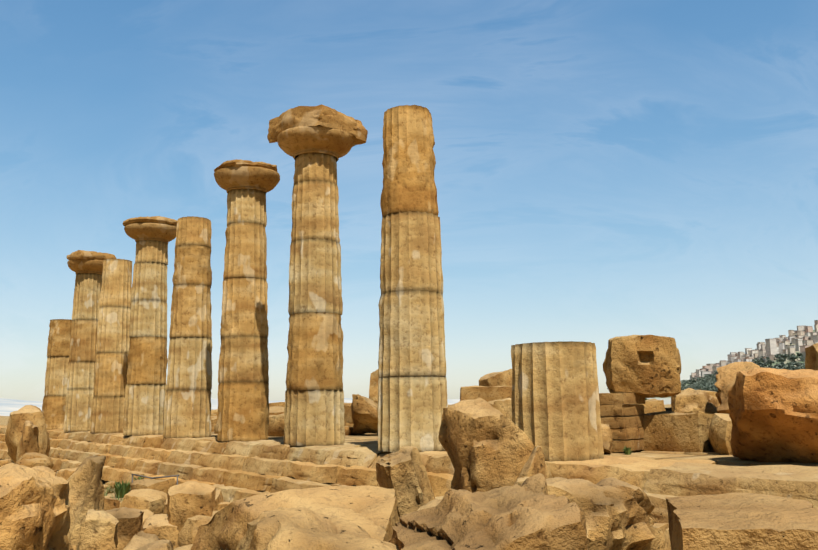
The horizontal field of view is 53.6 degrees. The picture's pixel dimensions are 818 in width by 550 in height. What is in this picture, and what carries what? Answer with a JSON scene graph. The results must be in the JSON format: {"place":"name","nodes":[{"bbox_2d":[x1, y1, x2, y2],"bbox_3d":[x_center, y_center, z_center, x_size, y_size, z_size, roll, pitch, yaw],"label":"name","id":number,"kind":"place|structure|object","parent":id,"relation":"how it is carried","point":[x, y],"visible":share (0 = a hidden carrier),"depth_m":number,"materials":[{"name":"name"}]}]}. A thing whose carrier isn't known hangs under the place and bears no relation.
{"place":"outdoors","nodes":[
{"label":"outdoors","id":0,"kind":"place"},
{"bbox_2d":[0,398,459,415],"bbox_3d":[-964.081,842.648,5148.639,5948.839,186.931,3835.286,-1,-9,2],"label":"hills","id":1,"kind":"structure","parent":0,"point":[8,407],"depth_m":5576.55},
{"bbox_2d":[0,404,671,500],"bbox_3d":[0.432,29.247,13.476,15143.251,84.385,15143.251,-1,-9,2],"label":"ground","id":2,"kind":"structure","parent":0,"point":[4,420],"depth_m":1845.64,"materials":[{"name":"beige soil"}]},
{"bbox_2d":[5,405,49,463],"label":"rock","id":3,"kind":"object","parent":2,"relation":"on","point":[34,415],"visible":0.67,"depth_m":43.24,"materials":[{"name":"stone"}]},
{"bbox_2d":[16,421,39,460],"bbox_3d":[-18.904,8.714,40.197,1.034,2.942,2.068,3,-10,-25],"label":"rock","id":4,"kind":"object","parent":2,"relation":"on","point":[28,442],"visible":0.62,"depth_m":39.61,"materials":[{"name":"stone"}]},
{"bbox_2d":[0,463,75,549],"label":"rock","id":5,"kind":"object","parent":2,"relation":"on","point":[35,505],"visible":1,"depth_m":8.75,"materials":[{"name":"stone"}]},
{"bbox_2d":[67,455,105,548],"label":"rock","id":6,"kind":"object","parent":2,"relation":"on","point":[86,490],"visible":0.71,"depth_m":11.72,"materials":[{"name":"stone"}]},
{"bbox_2d":[54,470,121,504],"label":"loose stones","id":7,"kind":"object","parent":2,"relation":"on","point":[105,485],"depth_m":31.24,"materials":[{"name":"beige stone"}]},
{"bbox_2d":[76,509,118,549],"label":"rock","id":8,"kind":"object","parent":2,"relation":"on","point":[98,530],"visible":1,"depth_m":10.15,"materials":[{"name":"stone"}]},
{"bbox_2d":[102,482,122,501],"bbox_3d":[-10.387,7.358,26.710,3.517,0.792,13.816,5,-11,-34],"label":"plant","id":9,"kind":"object","parent":2,"relation":"on","point":[113,491],"depth_m":30.07,"materials":[{"name":"plant"}]},
{"bbox_2d":[105,486,121,502],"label":"dry grass tufts","id":10,"kind":"object","parent":2,"relation":"on","point":[109,488],"depth_m":30.08,"materials":[{"name":"beige plant"}]},
{"bbox_2d":[0,452,230,549],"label":"rubble","id":11,"kind":"object","parent":2,"relation":"on","point":[148,497],"visible":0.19,"depth_m":22.02,"materials":[{"name":"stone"}]},
{"bbox_2d":[112,480,130,497],"bbox_3d":[-10.408,7.763,29.413,0.835,0.679,0.936,5,-11,-34],"label":"grass tuft","id":12,"kind":"object","parent":2,"relation":"on","point":[122,489],"visible":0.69,"depth_m":29.18,"materials":[{"name":"green plant"}]},
{"bbox_2d":[106,507,143,549],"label":"rock","id":13,"kind":"object","parent":2,"relation":"on","point":[130,525],"visible":0.48,"depth_m":13.10,"materials":[{"name":"stone"}]},
{"bbox_2d":[123,531,159,549],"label":"rock","id":14,"kind":"object","parent":2,"relation":"on","point":[140,539],"visible":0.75,"depth_m":9.49,"materials":[{"name":"stone"}]},
{"bbox_2d":[136,539,173,549],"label":"rock","id":15,"kind":"object","parent":2,"relation":"on","point":[163,544],"visible":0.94,"depth_m":9.05,"materials":[{"name":"stone"}]},
{"bbox_2d":[131,474,178,484],"bbox_3d":[-9.284,7.569,28.819,2.925,0.990,0.572,-8,-12,38],"label":"railing","id":16,"kind":"object","parent":2,"relation":"on","point":[155,477],"visible":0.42,"depth_m":28.31,"materials":[{"name":"grey metal"}]},
{"bbox_2d":[143,514,179,548],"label":"rock","id":17,"kind":"object","parent":2,"relation":"on","point":[160,526],"visible":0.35,"depth_m":15.79,"materials":[{"name":"stone"}]},
{"bbox_2d":[167,481,216,531],"bbox_3d":[-4.458,5.244,16.694,1.035,1.939,1.792,1,-9,-10],"label":"rock","id":18,"kind":"object","parent":2,"relation":"on","point":[187,499],"visible":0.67,"depth_m":16.08,"materials":[{"name":"stone"}]},
{"bbox_2d":[191,485,399,549],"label":"rock","id":19,"kind":"object","parent":2,"relation":"on","point":[372,511],"visible":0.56,"depth_m":11.88,"materials":[{"name":"stone"}]},
{"bbox_2d":[236,507,398,549],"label":"rock","id":20,"kind":"object","parent":2,"relation":"on","point":[284,528],"visible":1,"depth_m":8.68,"materials":[{"name":"stone"}]},
{"bbox_2d":[369,369,378,400],"bbox_3d":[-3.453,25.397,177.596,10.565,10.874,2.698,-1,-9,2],"label":"rock","id":21,"kind":"object","parent":2,"relation":"on","point":[373,389],"visible":0.15,"depth_m":177.03,"materials":[{"name":"stone"}]},
{"bbox_2d":[376,446,434,516],"bbox_3d":[0.109,4.288,13.548,1.283,2.789,1.548,-1,-9,2],"label":"rock","id":22,"kind":"object","parent":2,"relation":"on","point":[402,472],"visible":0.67,"depth_m":13.08,"materials":[{"name":"stone"}]},
{"bbox_2d":[0,425,817,549],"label":"stone steps","id":23,"kind":"structure","parent":2,"relation":"on","point":[232,471],"depth_m":23.34,"materials":[{"name":"stone"}]},
{"bbox_2d":[42,319,71,429],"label":"column","id":24,"kind":"structure","parent":23,"relation":"on","point":[56,376],"depth_m":50.94,"materials":[{"name":"stone"}]},
{"bbox_2d":[64,250,115,431],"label":"column","id":25,"kind":"structure","parent":23,"relation":"on","point":[86,267],"depth_m":47.15,"materials":[{"name":"stone"}]},
{"bbox_2d":[90,259,131,432],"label":"column","id":26,"kind":"structure","parent":23,"relation":"on","point":[111,368],"depth_m":42.86,"materials":[{"name":"stone"}]},
{"bbox_2d":[122,216,177,435],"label":"column","id":27,"kind":"structure","parent":23,"relation":"on","point":[146,385],"depth_m":38.86,"materials":[{"name":"stone"}]},
{"bbox_2d":[163,216,211,437],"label":"column","id":28,"kind":"structure","parent":23,"relation":"on","point":[187,411],"depth_m":34.56,"materials":[{"name":"stone"}]},
{"bbox_2d":[214,159,279,440],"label":"column","id":29,"kind":"structure","parent":23,"relation":"on","point":[243,414],"depth_m":30.54,"materials":[{"name":"stone"}]},
{"bbox_2d":[267,104,367,445],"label":"column","id":30,"kind":"structure","parent":23,"relation":"on","point":[316,143],"depth_m":26.47,"materials":[{"name":"stone"}]},
{"bbox_2d":[377,105,447,451],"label":"column","id":31,"kind":"structure","parent":23,"relation":"on","point":[412,392],"depth_m":22.09,"materials":[{"name":"stone"}]},
{"bbox_2d":[511,341,603,460],"bbox_3d":[3.275,2.798,18.111,1.981,2.540,1.974,2,-10,-16],"label":"column stump","id":32,"kind":"object","parent":23,"relation":"on","point":[555,402],"visible":0.94,"depth_m":17.36,"materials":[{"name":"stone"}]},
{"bbox_2d":[417,499,441,510],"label":"rock","id":33,"kind":"object","parent":2,"relation":"on","point":[433,503],"visible":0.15,"depth_m":11.78,"materials":[{"name":"stone"}]},
{"bbox_2d":[388,473,587,549],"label":"rock","id":34,"kind":"object","parent":2,"relation":"on","point":[529,513],"visible":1,"depth_m":8.21,"materials":[{"name":"stone"}]},
{"bbox_2d":[438,398,552,492],"bbox_3d":[1.704,4.136,15.286,2.258,3.608,2.147,-1,-9,2],"label":"rock","id":35,"kind":"object","parent":2,"relation":"on","point":[486,446],"visible":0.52,"depth_m":14.63,"materials":[{"name":"stone"}]},
{"bbox_2d":[514,446,545,484],"bbox_3d":[1.789,4.042,12.718,0.831,2.646,1.391,-6,-11,30],"label":"rock","id":36,"kind":"object","parent":2,"relation":"on","point":[534,464],"visible":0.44,"depth_m":12.81,"materials":[{"name":"stone"}]},
{"bbox_2d":[516,477,665,549],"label":"rock","id":37,"kind":"object","parent":2,"relation":"on","point":[617,512],"visible":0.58,"depth_m":9.55,"materials":[{"name":"stone"}]},
{"bbox_2d":[666,493,817,549],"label":"stone block","id":38,"kind":"structure","parent":2,"relation":"on","point":[740,521],"depth_m":6.33,"materials":[{"name":"stone"}]},
{"bbox_2d":[0,0,817,404],"label":"sky","id":39,"kind":"structure","parent":0,"point":[604,170],"materials":[{"name":"blue"}]},
{"bbox_2d":[4,425,817,466],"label":"ground","id":40,"kind":"structure","parent":0,"point":[368,438],"depth_m":18.56,"materials":[{"name":"stone"}]},
{"bbox_2d":[351,394,377,434],"bbox_3d":[-1.728,5.932,34.422,1.566,1.709,2.141,-1,-9,2],"label":"rock","id":41,"kind":"object","parent":40,"relation":"on","point":[364,412],"visible":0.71,"depth_m":33.62,"materials":[{"name":"stone"}]},
{"bbox_2d":[211,390,732,454],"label":"stone blocks","id":42,"kind":"structure","parent":40,"relation":"on","point":[670,431],"depth_m":19.84,"materials":[{"name":"stone"}]},
{"bbox_2d":[460,386,511,401],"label":"stone block","id":43,"kind":"structure","parent":40,"relation":"on","point":[488,394],"depth_m":55.04,"materials":[{"name":"stone"}]},
{"bbox_2d":[479,369,511,386],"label":"rock","id":44,"kind":"object","parent":43,"relation":"on","point":[503,378],"visible":0.31,"depth_m":60.48,"materials":[{"name":"stone"}]},
{"bbox_2d":[494,398,511,420],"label":"rock","id":45,"kind":"object","parent":40,"relation":"on","point":[503,407],"visible":0.23,"depth_m":24.34,"materials":[{"name":"stone"}]},
{"bbox_2d":[601,424,612,453],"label":"rock","id":46,"kind":"object","parent":40,"relation":"on","point":[607,439],"visible":0.25,"depth_m":19.31,"materials":[{"name":"stone"}]},
{"bbox_2d":[612,439,643,451],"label":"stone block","id":47,"kind":"structure","parent":40,"relation":"on","point":[618,445],"depth_m":19.75,"materials":[{"name":"stone"}]},
{"bbox_2d":[610,427,643,439],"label":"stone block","id":48,"kind":"structure","parent":47,"relation":"on","point":[628,433],"depth_m":19.78,"materials":[{"name":"stone"}]},
{"bbox_2d":[600,416,642,427],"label":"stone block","id":49,"kind":"structure","parent":48,"relation":"on","point":[623,421],"depth_m":19.89,"materials":[{"name":"stone"}]},
{"bbox_2d":[600,404,643,415],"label":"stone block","id":50,"kind":"structure","parent":49,"relation":"on","point":[624,410],"depth_m":19.95,"materials":[{"name":"stone"}]},
{"bbox_2d":[599,393,644,404],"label":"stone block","id":51,"kind":"structure","parent":50,"relation":"on","point":[617,398],"depth_m":19.97,"materials":[{"name":"stone"}]},
{"bbox_2d":[603,335,680,397],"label":"block on pier","id":52,"kind":"structure","parent":51,"relation":"on","point":[646,366],"depth_m":20.18,"materials":[{"name":"stone"}]},
{"bbox_2d":[622,446,633,454],"bbox_3d":[5.131,4.112,19.031,0.265,0.227,0.272,4,-10,-28],"label":"weed","id":53,"kind":"object","parent":40,"relation":"on","point":[626,450],"visible":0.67,"depth_m":18.97,"materials":[{"name":"green plant"}]},
{"bbox_2d":[673,388,719,413],"bbox_3d":[8.020,3.961,21.937,1.455,1.808,2.009,-7,-11,32],"label":"rock","id":54,"kind":"object","parent":40,"relation":"on","point":[689,400],"visible":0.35,"depth_m":21.47,"materials":[{"name":"stone"}]},
{"bbox_2d":[714,361,759,413],"bbox_3d":[8.452,3.204,19.703,2.110,2.270,2.617,-8,-12,38],"label":"rock","id":55,"kind":"object","parent":40,"relation":"on","point":[725,379],"visible":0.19,"depth_m":20.22,"materials":[{"name":"stone"}]},
{"bbox_2d":[728,367,817,462],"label":"rock","id":56,"kind":"object","parent":40,"relation":"on","point":[773,414],"visible":0.94,"depth_m":15.34,"materials":[{"name":"stone"}]},
{"bbox_2d":[655,330,814,397],"bbox_3d":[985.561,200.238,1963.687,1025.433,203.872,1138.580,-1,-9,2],"label":"city hill","id":57,"kind":"structure","parent":0,"point":[790,361],"depth_m":2063.05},
{"bbox_2d":[690,320,817,379],"bbox_3d":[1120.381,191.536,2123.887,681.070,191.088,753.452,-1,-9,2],"label":"town buildings","id":58,"kind":"structure","parent":57,"relation":"on","point":[801,338],"depth_m":2264.89,"materials":[{"name":"white concrete"}]},
{"bbox_2d":[776,358,785,362],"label":"hill tree","id":59,"kind":"object","parent":57,"relation":"on","point":[781,359],"visible":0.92,"depth_m":2022.02,"materials":[{"name":"green plant"}]},
{"bbox_2d":[779,354,789,358],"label":"hill tree","id":60,"kind":"object","parent":57,"relation":"on","point":[784,355],"visible":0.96,"depth_m":2081.07,"materials":[{"name":"green plant"}]},
{"bbox_2d":[787,355,800,361],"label":"hill tree","id":61,"kind":"object","parent":57,"relation":"on","point":[792,357],"visible":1,"depth_m":2007.80,"materials":[{"name":"green plant"}]},
{"bbox_2d":[805,343,817,370],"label":"rock","id":62,"kind":"object","parent":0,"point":[811,357],"visible":0.48,"depth_m":59.56,"materials":[{"name":"stone"}]}
]}

